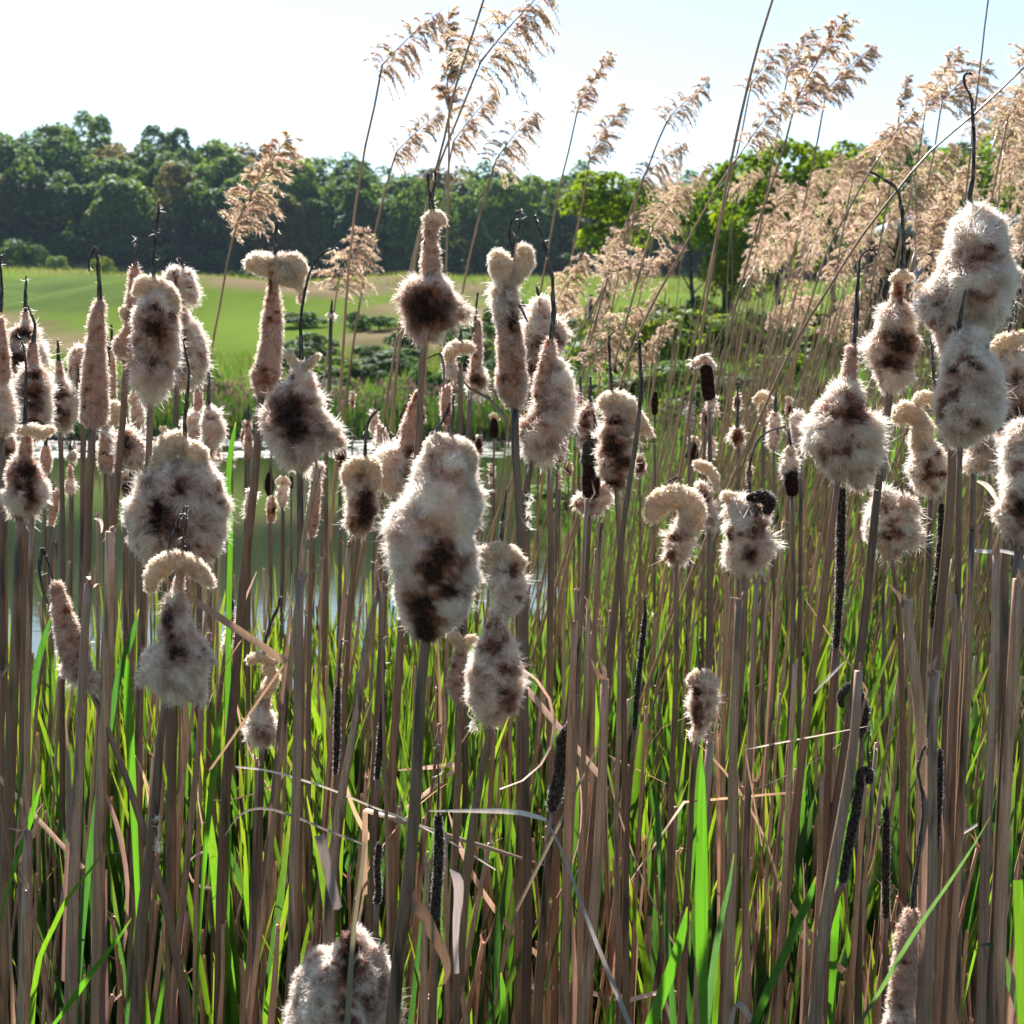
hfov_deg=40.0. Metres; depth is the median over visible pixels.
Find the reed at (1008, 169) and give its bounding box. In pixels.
[940,104,1023,720]
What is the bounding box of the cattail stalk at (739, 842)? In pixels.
[739,827,739,857]
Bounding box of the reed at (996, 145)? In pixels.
[968,132,1018,473]
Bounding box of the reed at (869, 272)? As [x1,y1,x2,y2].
[851,254,887,334]
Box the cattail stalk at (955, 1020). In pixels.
[953,1002,958,1023]
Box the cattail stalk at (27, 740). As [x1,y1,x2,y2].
[7,507,33,1023]
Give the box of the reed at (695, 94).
[529,75,713,652]
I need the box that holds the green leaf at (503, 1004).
[500,972,506,1023]
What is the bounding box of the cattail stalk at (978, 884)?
[972,734,986,989]
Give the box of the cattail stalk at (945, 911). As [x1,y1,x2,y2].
[932,588,960,1023]
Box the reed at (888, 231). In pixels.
[868,203,898,399]
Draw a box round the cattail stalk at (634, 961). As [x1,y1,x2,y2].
[630,697,656,1023]
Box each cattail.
[0,254,29,851]
[0,336,57,1023]
[0,433,17,724]
[7,276,58,378]
[9,306,64,994]
[34,547,194,1023]
[38,437,53,748]
[46,481,59,773]
[48,463,52,600]
[51,340,80,991]
[62,342,85,862]
[64,439,78,735]
[69,436,78,610]
[77,246,112,925]
[90,236,143,1023]
[96,335,120,918]
[107,418,152,873]
[109,325,117,795]
[114,427,117,650]
[119,337,238,1023]
[120,469,135,641]
[121,201,185,1014]
[122,465,126,649]
[127,378,146,643]
[130,505,226,1023]
[134,489,137,637]
[152,429,158,645]
[158,420,167,600]
[159,581,160,610]
[161,257,218,854]
[164,577,166,600]
[178,383,204,779]
[185,576,187,610]
[196,356,229,787]
[210,599,235,1014]
[212,445,222,597]
[213,220,309,1023]
[225,531,227,594]
[231,451,235,512]
[240,409,246,684]
[240,488,263,746]
[240,596,282,1023]
[243,405,255,488]
[253,247,351,968]
[264,467,274,639]
[264,485,277,646]
[270,449,271,494]
[275,472,290,677]
[281,923,410,1023]
[282,466,284,670]
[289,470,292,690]
[304,460,325,960]
[309,478,314,721]
[321,299,337,777]
[321,476,323,557]
[322,452,324,557]
[333,447,347,687]
[334,407,383,921]
[349,386,355,616]
[353,537,354,625]
[367,389,423,931]
[367,400,379,597]
[369,421,395,914]
[376,394,495,1023]
[385,170,475,953]
[399,396,409,662]
[421,406,426,452]
[439,328,476,874]
[444,621,479,1023]
[449,489,537,1023]
[462,293,492,998]
[474,426,485,645]
[483,209,535,1023]
[487,409,500,600]
[487,457,496,607]
[514,215,584,1023]
[519,283,576,925]
[534,401,538,626]
[544,433,568,1014]
[545,459,552,782]
[551,411,614,1023]
[553,463,557,712]
[555,464,563,638]
[565,456,572,554]
[571,374,601,682]
[572,387,577,595]
[576,376,584,603]
[584,340,643,949]
[589,331,654,1023]
[623,494,624,579]
[634,443,646,711]
[642,476,710,1023]
[651,382,658,628]
[677,635,724,1023]
[684,402,695,779]
[685,431,700,630]
[686,353,718,870]
[691,459,723,761]
[699,400,706,742]
[699,440,706,597]
[702,426,718,459]
[713,395,720,655]
[717,426,785,1023]
[724,386,747,782]
[732,383,744,597]
[745,452,753,743]
[752,389,773,894]
[763,392,787,852]
[769,249,903,1023]
[776,429,802,987]
[784,391,792,662]
[785,405,807,840]
[806,167,925,1008]
[814,388,820,539]
[825,472,827,669]
[832,537,834,637]
[836,682,872,1023]
[860,481,935,927]
[876,549,877,653]
[878,406,891,752]
[879,744,925,1023]
[890,329,947,909]
[902,424,912,713]
[906,72,1023,999]
[916,493,919,658]
[923,288,1017,940]
[939,437,941,697]
[954,433,1000,1023]
[982,466,997,730]
[984,407,1023,1023]
[989,479,991,639]
[990,301,1023,1023]
[1011,555,1012,581]
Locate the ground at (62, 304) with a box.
[0,220,999,622]
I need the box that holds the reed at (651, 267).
[430,244,690,688]
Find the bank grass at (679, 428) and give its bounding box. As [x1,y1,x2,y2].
[539,350,1023,660]
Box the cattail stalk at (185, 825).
[183,818,187,967]
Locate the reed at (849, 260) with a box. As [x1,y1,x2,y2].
[745,221,866,725]
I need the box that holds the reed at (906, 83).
[802,72,915,649]
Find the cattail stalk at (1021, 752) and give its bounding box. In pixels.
[1018,701,1023,797]
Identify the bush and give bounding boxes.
[0,233,25,260]
[0,235,37,250]
[0,238,33,268]
[14,244,51,268]
[15,241,49,255]
[38,237,69,257]
[43,255,69,270]
[45,230,81,263]
[68,236,115,262]
[90,256,117,274]
[92,239,134,264]
[103,231,151,262]
[110,242,164,268]
[133,240,157,265]
[148,244,192,269]
[176,240,209,267]
[192,250,229,274]
[194,371,217,387]
[202,253,243,276]
[203,378,236,398]
[211,369,223,379]
[227,270,249,277]
[231,245,258,278]
[232,254,248,270]
[280,346,325,366]
[282,332,339,354]
[283,311,328,326]
[302,256,319,272]
[304,268,317,280]
[305,263,343,280]
[311,363,355,385]
[315,378,346,388]
[318,385,359,404]
[323,356,361,376]
[326,258,356,273]
[328,284,348,292]
[335,259,381,277]
[346,311,371,323]
[346,318,371,330]
[347,364,388,378]
[350,345,385,358]
[356,351,418,370]
[360,258,394,275]
[364,315,397,329]
[369,260,384,270]
[374,347,429,354]
[383,259,419,275]
[383,327,420,348]
[401,384,430,394]
[406,370,417,381]
[408,257,444,273]
[408,368,432,396]
[425,373,452,394]
[431,372,466,402]
[439,258,475,277]
[439,332,489,345]
[442,327,454,336]
[444,253,477,275]
[455,354,495,379]
[457,323,493,336]
[463,337,495,356]
[473,245,502,275]
[474,252,510,276]
[481,308,495,331]
[485,350,497,368]
[486,378,496,387]
[519,300,528,311]
[522,481,575,519]
[530,250,560,275]
[533,253,568,275]
[542,252,589,272]
[559,334,608,358]
[560,305,719,373]
[564,318,582,345]
[569,399,684,442]
[570,382,663,407]
[575,307,622,326]
[583,380,638,402]
[600,372,684,398]
[602,363,733,392]
[634,299,728,332]
[656,360,727,374]
[658,374,830,432]
[682,308,795,374]
[684,295,721,323]
[695,314,792,365]
[743,352,822,391]
[761,342,818,365]
[768,321,933,364]
[791,303,877,349]
[814,335,868,367]
[854,293,886,311]
[910,367,940,391]
[913,359,938,369]
[918,335,936,359]
[990,299,1023,339]
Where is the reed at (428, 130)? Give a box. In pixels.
[312,105,446,654]
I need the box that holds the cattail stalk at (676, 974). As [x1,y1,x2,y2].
[673,902,682,990]
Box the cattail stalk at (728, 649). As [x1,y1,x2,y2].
[711,571,734,929]
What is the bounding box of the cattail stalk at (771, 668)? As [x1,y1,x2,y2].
[754,516,789,935]
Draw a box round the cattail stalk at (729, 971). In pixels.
[722,592,746,1023]
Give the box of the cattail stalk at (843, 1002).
[839,949,847,1023]
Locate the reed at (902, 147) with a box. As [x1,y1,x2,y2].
[803,126,925,469]
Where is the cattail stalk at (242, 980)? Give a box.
[238,957,244,1023]
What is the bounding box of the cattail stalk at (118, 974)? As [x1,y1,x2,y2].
[107,911,122,1023]
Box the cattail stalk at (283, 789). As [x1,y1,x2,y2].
[277,650,288,1011]
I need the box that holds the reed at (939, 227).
[916,197,949,250]
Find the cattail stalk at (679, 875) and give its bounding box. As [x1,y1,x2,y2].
[675,855,689,922]
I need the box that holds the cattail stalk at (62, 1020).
[54,965,85,1023]
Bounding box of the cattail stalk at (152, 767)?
[128,740,154,1023]
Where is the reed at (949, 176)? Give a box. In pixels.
[897,174,955,498]
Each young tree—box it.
[557,169,656,327]
[648,183,747,308]
[694,136,845,311]
[698,225,780,312]
[788,140,903,310]
[844,197,945,300]
[915,146,1023,213]
[960,96,1023,211]
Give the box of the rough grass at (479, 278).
[2,259,863,294]
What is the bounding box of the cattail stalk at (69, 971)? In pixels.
[61,563,106,1023]
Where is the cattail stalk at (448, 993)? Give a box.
[444,837,450,1023]
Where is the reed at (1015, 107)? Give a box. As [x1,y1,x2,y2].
[898,72,1023,714]
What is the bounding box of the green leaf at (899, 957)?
[857,816,990,1023]
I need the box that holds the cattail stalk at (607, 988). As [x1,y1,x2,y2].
[602,696,632,1023]
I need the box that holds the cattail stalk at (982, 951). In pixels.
[975,526,999,1023]
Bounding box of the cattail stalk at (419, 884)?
[412,806,426,1023]
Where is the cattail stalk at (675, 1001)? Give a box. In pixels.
[669,990,676,1023]
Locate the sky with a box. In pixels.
[0,0,1023,193]
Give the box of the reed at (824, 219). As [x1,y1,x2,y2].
[705,179,854,642]
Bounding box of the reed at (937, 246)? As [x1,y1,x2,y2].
[824,220,947,707]
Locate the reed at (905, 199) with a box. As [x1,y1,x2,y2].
[795,185,912,558]
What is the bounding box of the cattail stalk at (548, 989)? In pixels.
[542,834,551,1023]
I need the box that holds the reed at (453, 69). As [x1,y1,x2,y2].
[430,2,475,651]
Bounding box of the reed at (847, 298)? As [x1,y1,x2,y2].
[802,293,853,394]
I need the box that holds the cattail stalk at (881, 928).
[878,871,892,1023]
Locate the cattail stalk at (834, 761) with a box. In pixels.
[827,506,847,1015]
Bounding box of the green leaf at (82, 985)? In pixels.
[52,919,130,1023]
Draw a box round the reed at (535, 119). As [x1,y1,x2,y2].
[445,109,545,434]
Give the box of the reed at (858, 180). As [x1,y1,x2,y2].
[815,153,879,404]
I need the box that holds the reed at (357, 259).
[303,225,384,644]
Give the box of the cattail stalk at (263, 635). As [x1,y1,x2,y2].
[261,623,274,875]
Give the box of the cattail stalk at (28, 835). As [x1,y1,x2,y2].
[6,803,43,1023]
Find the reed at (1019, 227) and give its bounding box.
[962,174,1023,610]
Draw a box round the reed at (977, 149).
[894,132,981,406]
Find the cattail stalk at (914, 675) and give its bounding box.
[885,580,933,1023]
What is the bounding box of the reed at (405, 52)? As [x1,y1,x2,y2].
[320,7,450,673]
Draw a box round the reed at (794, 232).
[626,210,813,663]
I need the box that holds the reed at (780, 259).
[765,241,794,482]
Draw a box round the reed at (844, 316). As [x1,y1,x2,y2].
[799,300,848,456]
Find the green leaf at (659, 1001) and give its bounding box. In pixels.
[645,907,687,1023]
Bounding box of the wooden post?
[588,295,592,319]
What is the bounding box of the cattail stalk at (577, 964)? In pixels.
[570,595,590,1023]
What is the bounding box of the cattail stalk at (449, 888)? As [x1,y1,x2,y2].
[436,703,462,1023]
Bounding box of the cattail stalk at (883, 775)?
[864,635,904,937]
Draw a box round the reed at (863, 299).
[840,275,879,657]
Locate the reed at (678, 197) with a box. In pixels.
[529,182,695,732]
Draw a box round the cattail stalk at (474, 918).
[463,817,501,990]
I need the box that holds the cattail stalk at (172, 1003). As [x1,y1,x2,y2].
[166,620,212,1023]
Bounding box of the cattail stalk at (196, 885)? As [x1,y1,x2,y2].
[192,719,203,1023]
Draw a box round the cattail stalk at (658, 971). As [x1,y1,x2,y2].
[647,806,677,1023]
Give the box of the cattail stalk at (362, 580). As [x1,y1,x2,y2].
[347,532,368,728]
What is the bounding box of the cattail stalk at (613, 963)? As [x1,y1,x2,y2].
[609,822,620,1014]
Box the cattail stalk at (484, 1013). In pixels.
[483,967,490,1021]
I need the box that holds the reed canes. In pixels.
[355,188,1023,835]
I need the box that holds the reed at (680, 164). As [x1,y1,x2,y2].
[510,161,684,625]
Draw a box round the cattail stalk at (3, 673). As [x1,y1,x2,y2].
[0,664,8,696]
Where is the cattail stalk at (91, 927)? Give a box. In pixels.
[90,852,117,961]
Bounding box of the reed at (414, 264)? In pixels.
[357,0,484,748]
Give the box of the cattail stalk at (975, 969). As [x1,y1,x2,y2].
[972,592,1010,1004]
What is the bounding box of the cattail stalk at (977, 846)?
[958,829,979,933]
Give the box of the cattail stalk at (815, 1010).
[807,661,862,1023]
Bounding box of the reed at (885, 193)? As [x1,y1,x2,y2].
[813,165,910,636]
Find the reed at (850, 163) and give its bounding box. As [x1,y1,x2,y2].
[803,156,857,504]
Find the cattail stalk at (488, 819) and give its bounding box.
[477,516,512,1023]
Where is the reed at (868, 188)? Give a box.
[805,181,874,413]
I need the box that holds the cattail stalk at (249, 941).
[242,754,258,1023]
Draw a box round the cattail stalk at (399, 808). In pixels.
[396,790,401,914]
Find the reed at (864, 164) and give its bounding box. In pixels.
[768,123,900,776]
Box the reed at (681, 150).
[556,139,692,646]
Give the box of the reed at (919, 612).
[906,0,988,737]
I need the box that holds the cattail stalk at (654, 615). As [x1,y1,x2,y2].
[648,612,656,811]
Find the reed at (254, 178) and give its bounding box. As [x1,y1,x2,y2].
[192,128,309,621]
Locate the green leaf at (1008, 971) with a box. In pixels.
[978,942,1016,1014]
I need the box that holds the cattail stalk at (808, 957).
[798,924,824,1023]
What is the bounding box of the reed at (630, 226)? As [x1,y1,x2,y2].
[529,204,650,593]
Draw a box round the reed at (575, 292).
[508,287,580,543]
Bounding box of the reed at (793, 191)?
[691,181,802,615]
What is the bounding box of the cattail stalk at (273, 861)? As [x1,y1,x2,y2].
[267,780,281,942]
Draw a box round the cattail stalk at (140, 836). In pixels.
[139,735,143,876]
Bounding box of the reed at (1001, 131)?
[905,76,1023,593]
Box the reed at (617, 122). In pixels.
[530,101,635,575]
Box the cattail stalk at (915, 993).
[912,934,917,1012]
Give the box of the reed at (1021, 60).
[573,42,1023,896]
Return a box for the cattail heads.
[8,304,593,417]
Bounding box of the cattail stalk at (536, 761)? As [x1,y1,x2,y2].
[514,684,545,908]
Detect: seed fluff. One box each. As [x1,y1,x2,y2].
[94,427,116,439]
[152,814,164,855]
[464,713,484,734]
[521,494,535,530]
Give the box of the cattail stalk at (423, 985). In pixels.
[420,852,433,1023]
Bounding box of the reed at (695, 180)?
[650,159,716,555]
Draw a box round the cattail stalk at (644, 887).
[641,832,647,941]
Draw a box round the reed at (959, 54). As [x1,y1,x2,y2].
[828,44,971,599]
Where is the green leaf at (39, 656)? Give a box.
[5,616,51,1015]
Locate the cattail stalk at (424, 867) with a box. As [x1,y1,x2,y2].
[411,846,432,910]
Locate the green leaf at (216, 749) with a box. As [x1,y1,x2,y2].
[194,701,223,1023]
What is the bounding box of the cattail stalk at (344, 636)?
[337,589,348,772]
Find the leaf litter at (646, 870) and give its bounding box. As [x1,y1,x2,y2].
[90,604,973,1023]
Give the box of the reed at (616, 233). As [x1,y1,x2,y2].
[564,226,622,583]
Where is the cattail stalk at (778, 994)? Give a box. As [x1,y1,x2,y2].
[774,657,797,1023]
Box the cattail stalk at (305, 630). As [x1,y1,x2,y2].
[283,606,310,1023]
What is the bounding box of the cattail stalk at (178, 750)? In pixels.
[176,703,182,802]
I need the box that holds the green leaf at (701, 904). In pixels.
[695,750,707,1023]
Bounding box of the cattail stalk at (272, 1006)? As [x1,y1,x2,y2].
[259,910,287,1023]
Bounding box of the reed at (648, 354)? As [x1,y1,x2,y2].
[590,320,677,557]
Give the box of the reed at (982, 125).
[893,90,1007,486]
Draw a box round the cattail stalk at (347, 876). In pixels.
[342,863,351,926]
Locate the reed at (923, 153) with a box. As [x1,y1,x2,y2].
[848,142,929,509]
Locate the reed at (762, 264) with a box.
[599,219,770,610]
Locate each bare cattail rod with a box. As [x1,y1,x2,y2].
[331,639,344,941]
[367,636,390,941]
[372,842,382,943]
[427,737,444,1023]
[623,597,648,1023]
[804,724,874,1023]
[822,486,847,1023]
[880,795,891,1022]
[926,503,944,714]
[932,748,944,1008]
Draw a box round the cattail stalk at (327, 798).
[312,535,352,951]
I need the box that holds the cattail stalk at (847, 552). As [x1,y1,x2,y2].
[837,541,854,692]
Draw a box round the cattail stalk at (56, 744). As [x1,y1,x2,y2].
[46,560,70,924]
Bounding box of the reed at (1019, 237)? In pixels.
[911,212,1023,566]
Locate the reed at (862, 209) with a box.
[750,179,892,637]
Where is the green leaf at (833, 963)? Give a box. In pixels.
[827,811,850,1023]
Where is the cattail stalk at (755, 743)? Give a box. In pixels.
[751,541,778,794]
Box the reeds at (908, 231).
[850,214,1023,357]
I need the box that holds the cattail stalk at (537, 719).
[532,679,545,751]
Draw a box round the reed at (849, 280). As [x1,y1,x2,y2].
[811,203,882,411]
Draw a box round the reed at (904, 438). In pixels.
[853,249,941,658]
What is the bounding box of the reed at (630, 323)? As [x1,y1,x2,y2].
[553,304,648,672]
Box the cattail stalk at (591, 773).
[587,538,607,1023]
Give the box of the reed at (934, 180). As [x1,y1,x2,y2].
[903,140,962,569]
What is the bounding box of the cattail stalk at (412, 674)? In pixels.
[410,639,415,714]
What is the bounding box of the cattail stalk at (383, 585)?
[381,581,392,963]
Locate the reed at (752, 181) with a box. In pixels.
[717,169,763,537]
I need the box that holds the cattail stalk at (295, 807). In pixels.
[286,565,321,1014]
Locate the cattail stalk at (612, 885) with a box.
[611,806,614,904]
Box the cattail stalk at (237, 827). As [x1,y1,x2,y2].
[236,764,244,847]
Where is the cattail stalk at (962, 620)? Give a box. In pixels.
[958,608,964,671]
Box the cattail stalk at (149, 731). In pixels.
[143,692,154,785]
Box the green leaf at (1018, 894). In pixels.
[1013,880,1023,1023]
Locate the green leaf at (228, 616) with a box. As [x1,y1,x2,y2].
[225,422,235,1023]
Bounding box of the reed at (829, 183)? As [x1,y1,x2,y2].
[753,153,846,462]
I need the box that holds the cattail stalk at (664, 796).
[655,775,667,888]
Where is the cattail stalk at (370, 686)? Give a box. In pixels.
[363,558,378,807]
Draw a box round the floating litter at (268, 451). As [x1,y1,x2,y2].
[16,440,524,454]
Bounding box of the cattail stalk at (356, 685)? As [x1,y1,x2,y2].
[340,659,358,848]
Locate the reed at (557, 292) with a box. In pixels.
[482,271,564,631]
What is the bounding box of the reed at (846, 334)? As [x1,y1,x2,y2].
[803,292,866,534]
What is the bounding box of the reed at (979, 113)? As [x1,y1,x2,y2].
[854,92,997,500]
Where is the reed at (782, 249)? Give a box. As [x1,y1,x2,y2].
[745,236,798,489]
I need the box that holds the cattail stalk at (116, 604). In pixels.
[115,558,120,729]
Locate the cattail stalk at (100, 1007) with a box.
[92,522,127,1023]
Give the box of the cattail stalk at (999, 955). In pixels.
[991,568,1023,1023]
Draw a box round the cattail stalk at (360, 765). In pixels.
[354,698,372,832]
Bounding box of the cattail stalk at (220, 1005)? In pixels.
[215,919,226,1023]
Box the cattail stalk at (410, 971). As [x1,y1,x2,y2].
[407,713,447,1009]
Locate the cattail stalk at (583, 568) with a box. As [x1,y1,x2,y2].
[571,479,595,870]
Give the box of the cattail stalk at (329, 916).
[322,571,381,946]
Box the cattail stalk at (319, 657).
[315,543,325,804]
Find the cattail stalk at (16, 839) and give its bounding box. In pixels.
[13,820,17,863]
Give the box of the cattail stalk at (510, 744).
[504,541,515,930]
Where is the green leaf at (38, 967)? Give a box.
[29,848,106,1023]
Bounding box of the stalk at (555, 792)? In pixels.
[532,637,580,1023]
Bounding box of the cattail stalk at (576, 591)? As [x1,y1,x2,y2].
[570,580,589,1023]
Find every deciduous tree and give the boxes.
[0,129,47,226]
[0,131,32,209]
[0,148,38,236]
[0,156,58,240]
[0,174,16,235]
[5,144,62,237]
[25,121,81,213]
[29,170,98,240]
[36,136,88,234]
[46,133,92,233]
[68,109,126,154]
[72,154,122,237]
[74,157,162,241]
[74,173,146,239]
[78,142,133,218]
[79,178,164,242]
[115,141,163,179]
[132,124,182,226]
[142,150,201,243]
[147,127,200,220]
[148,160,204,245]
[156,147,201,240]
[166,179,234,268]
[174,157,238,250]
[193,140,245,231]
[195,154,258,252]
[198,137,228,163]
[205,172,286,276]
[227,153,264,250]
[232,141,282,249]
[249,156,331,251]
[251,191,308,254]
[257,159,324,250]
[283,177,331,257]
[284,197,344,263]
[299,153,328,258]
[307,155,357,262]
[315,163,378,263]
[330,184,391,263]
[332,151,379,235]
[346,172,388,264]
[346,194,415,270]
[363,183,404,263]
[367,173,452,265]
[369,165,400,261]
[387,178,449,271]
[411,164,476,257]
[435,169,503,257]
[439,192,493,259]
[465,177,529,257]
[472,160,505,183]
[472,172,523,254]
[496,182,559,271]
[510,173,543,200]
[510,174,581,251]
[532,187,581,264]
[539,181,609,273]
[552,159,594,192]
[560,185,621,272]
[580,192,640,271]
[598,187,668,275]
[619,195,665,276]
[625,177,649,266]
[640,205,709,278]
[641,182,687,276]
[647,183,661,194]
[654,169,698,274]
[671,203,751,278]
[682,189,748,279]
[687,177,732,274]
[727,207,787,282]
[734,177,767,270]
[769,211,800,278]
[795,194,851,276]
[830,226,864,273]
[833,244,856,274]
[837,136,929,275]
[844,143,864,264]
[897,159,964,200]
[909,159,966,213]
[911,137,941,161]
[926,147,943,170]
[950,141,969,157]
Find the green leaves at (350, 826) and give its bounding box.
[4,392,1023,1023]
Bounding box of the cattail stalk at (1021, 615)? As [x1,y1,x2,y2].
[992,559,1023,874]
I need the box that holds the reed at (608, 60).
[504,50,620,542]
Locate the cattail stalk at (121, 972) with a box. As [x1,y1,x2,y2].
[108,943,124,1023]
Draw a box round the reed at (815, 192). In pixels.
[698,170,825,637]
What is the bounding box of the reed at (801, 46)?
[682,26,821,690]
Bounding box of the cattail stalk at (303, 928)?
[302,810,311,960]
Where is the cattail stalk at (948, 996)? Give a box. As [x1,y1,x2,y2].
[941,519,983,1023]
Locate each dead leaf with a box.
[0,775,84,868]
[0,806,20,913]
[33,740,90,897]
[94,518,102,532]
[107,795,128,951]
[135,756,148,801]
[143,565,288,769]
[189,852,211,889]
[197,627,251,824]
[202,776,284,800]
[225,807,361,843]
[232,572,270,790]
[235,766,495,870]
[315,834,341,909]
[344,842,366,1023]
[346,709,369,839]
[355,784,445,898]
[362,808,543,896]
[398,763,461,810]
[410,899,450,987]
[426,353,444,392]
[429,809,545,820]
[448,686,597,776]
[448,812,559,970]
[449,869,463,973]
[460,376,508,447]
[493,744,598,1004]
[500,666,555,788]
[531,983,615,1000]
[535,871,576,957]
[546,820,631,1023]
[556,768,581,897]
[595,748,661,781]
[609,779,673,944]
[629,790,804,881]
[630,990,669,1020]
[633,680,768,767]
[699,745,780,893]
[729,1001,752,1023]
[744,726,866,846]
[751,743,840,790]
[778,879,846,973]
[805,599,868,723]
[814,662,843,693]
[837,709,891,920]
[888,755,894,928]
[964,823,977,833]
[975,549,1013,554]
[977,480,997,501]
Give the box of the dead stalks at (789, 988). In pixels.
[5,420,1023,1023]
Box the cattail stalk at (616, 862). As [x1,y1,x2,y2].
[614,629,623,1023]
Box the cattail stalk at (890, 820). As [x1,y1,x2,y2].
[871,596,913,996]
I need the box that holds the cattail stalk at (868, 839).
[853,739,879,1023]
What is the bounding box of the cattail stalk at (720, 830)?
[714,538,727,982]
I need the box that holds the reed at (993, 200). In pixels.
[895,190,1003,493]
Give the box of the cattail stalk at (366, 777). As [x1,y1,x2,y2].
[351,769,368,925]
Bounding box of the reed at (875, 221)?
[795,197,879,552]
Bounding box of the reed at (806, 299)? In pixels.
[745,294,825,490]
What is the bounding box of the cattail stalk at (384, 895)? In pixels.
[383,820,388,923]
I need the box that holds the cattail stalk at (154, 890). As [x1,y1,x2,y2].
[146,697,165,1011]
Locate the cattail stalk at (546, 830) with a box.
[544,826,547,843]
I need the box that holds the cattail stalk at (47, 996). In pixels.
[18,853,54,1023]
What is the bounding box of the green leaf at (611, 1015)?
[607,993,614,1023]
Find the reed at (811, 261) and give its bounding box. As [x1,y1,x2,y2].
[793,235,826,302]
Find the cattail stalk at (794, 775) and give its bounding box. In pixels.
[775,763,796,1023]
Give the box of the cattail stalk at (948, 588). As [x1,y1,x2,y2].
[941,554,953,666]
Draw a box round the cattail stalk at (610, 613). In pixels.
[602,597,619,666]
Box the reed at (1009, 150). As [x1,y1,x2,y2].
[975,90,1023,540]
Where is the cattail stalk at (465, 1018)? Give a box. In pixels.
[460,985,469,1023]
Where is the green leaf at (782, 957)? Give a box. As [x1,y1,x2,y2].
[750,877,815,1023]
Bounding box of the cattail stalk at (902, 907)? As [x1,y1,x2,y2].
[896,897,910,916]
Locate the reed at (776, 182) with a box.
[700,167,790,437]
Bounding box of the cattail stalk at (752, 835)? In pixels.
[749,757,762,984]
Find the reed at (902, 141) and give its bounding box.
[619,107,924,798]
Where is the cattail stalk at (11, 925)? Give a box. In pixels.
[9,816,16,1018]
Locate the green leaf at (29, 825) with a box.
[0,784,40,921]
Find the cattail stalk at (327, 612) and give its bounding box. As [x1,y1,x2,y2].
[326,553,328,636]
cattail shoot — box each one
[5,731,52,954]
[8,590,121,816]
[12,688,92,1023]
[13,848,200,1015]
[14,774,177,1023]
[17,729,123,803]
[44,729,165,1023]
[59,821,194,1023]
[65,693,73,727]
[93,610,95,649]
[134,609,223,704]
[144,901,275,1023]
[145,687,290,1023]
[152,835,283,1023]
[165,835,330,1023]
[187,712,331,1009]
[198,810,315,1023]
[204,768,264,851]
[212,960,281,1023]
[214,590,292,708]
[230,818,411,977]
[234,833,413,1023]
[244,809,285,1000]
[248,907,408,1023]
[252,722,314,778]
[272,588,347,735]
[276,962,473,1022]
[301,762,384,949]
[302,735,475,1023]
[315,558,364,708]
[338,728,502,1023]
[358,630,360,678]
[379,804,480,969]
[382,756,514,1023]
[387,575,417,684]
[390,890,551,1023]
[394,605,405,706]
[402,677,475,899]
[408,781,588,1023]
[410,625,506,889]
[432,809,522,1023]
[504,781,533,921]
[511,631,591,943]
[532,783,770,1023]
[534,677,559,905]
[546,612,604,758]
[556,581,583,690]
[559,779,688,1023]
[560,872,612,988]
[561,854,621,1023]
[573,775,612,1016]
[589,597,681,733]
[596,658,613,711]
[608,745,728,1018]
[618,606,696,728]
[626,586,656,656]
[626,653,663,882]
[629,845,757,1023]
[630,912,690,993]
[631,851,813,1023]
[635,665,712,980]
[637,764,694,1023]
[638,640,691,708]
[647,628,684,705]
[653,640,699,774]
[654,915,662,1010]
[661,728,699,843]
[664,585,759,766]
[668,515,700,610]
[678,808,874,1023]
[680,596,751,656]
[698,635,788,784]
[703,602,844,799]
[712,897,741,934]
[712,911,790,1023]
[715,641,768,725]
[716,579,721,639]
[725,827,816,971]
[727,735,817,905]
[730,678,759,769]
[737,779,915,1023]
[747,663,758,705]
[751,619,808,665]
[752,588,807,687]
[756,771,760,810]
[758,641,784,701]
[760,586,789,665]
[763,649,829,924]
[765,462,795,613]
[765,478,781,562]
[768,611,780,680]
[777,609,854,684]
[780,714,854,961]
[782,654,841,837]
[792,634,896,868]
[793,848,878,1012]
[811,609,889,680]
[813,684,914,913]
[816,669,906,775]
[818,569,859,763]
[825,588,897,706]
[836,640,895,750]
[838,890,991,1023]
[851,814,914,950]
[855,598,872,663]
[865,728,906,920]
[866,962,873,1023]
[872,554,896,656]
[872,761,992,859]
[886,616,999,712]
[907,682,1023,1006]
[914,725,985,1016]
[940,688,996,836]
[941,584,976,729]
[944,639,978,673]
[947,633,1023,874]
[975,625,989,686]
[1006,740,1023,989]
[1015,806,1022,1023]
[1018,648,1023,724]
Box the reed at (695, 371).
[621,0,773,867]
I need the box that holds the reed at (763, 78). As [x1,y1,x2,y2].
[610,40,795,760]
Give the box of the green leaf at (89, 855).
[77,609,138,1023]
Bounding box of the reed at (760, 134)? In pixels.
[494,93,796,772]
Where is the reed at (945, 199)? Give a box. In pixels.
[911,157,985,701]
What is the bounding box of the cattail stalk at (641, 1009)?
[639,987,643,1023]
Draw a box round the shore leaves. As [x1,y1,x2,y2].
[13,311,593,439]
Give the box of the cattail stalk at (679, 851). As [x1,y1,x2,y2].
[676,843,685,874]
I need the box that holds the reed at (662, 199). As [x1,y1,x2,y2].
[589,181,685,578]
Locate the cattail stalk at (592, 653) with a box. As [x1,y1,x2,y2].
[568,511,610,1023]
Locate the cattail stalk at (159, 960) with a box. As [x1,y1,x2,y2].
[150,490,226,1023]
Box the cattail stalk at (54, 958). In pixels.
[46,874,63,1023]
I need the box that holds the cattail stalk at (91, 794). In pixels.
[79,697,97,1006]
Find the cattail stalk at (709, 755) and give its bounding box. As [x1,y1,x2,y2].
[693,719,718,1023]
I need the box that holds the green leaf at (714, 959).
[708,854,733,1023]
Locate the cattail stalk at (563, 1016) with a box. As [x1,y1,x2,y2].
[558,595,581,1023]
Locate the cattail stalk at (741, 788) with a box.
[737,769,751,1023]

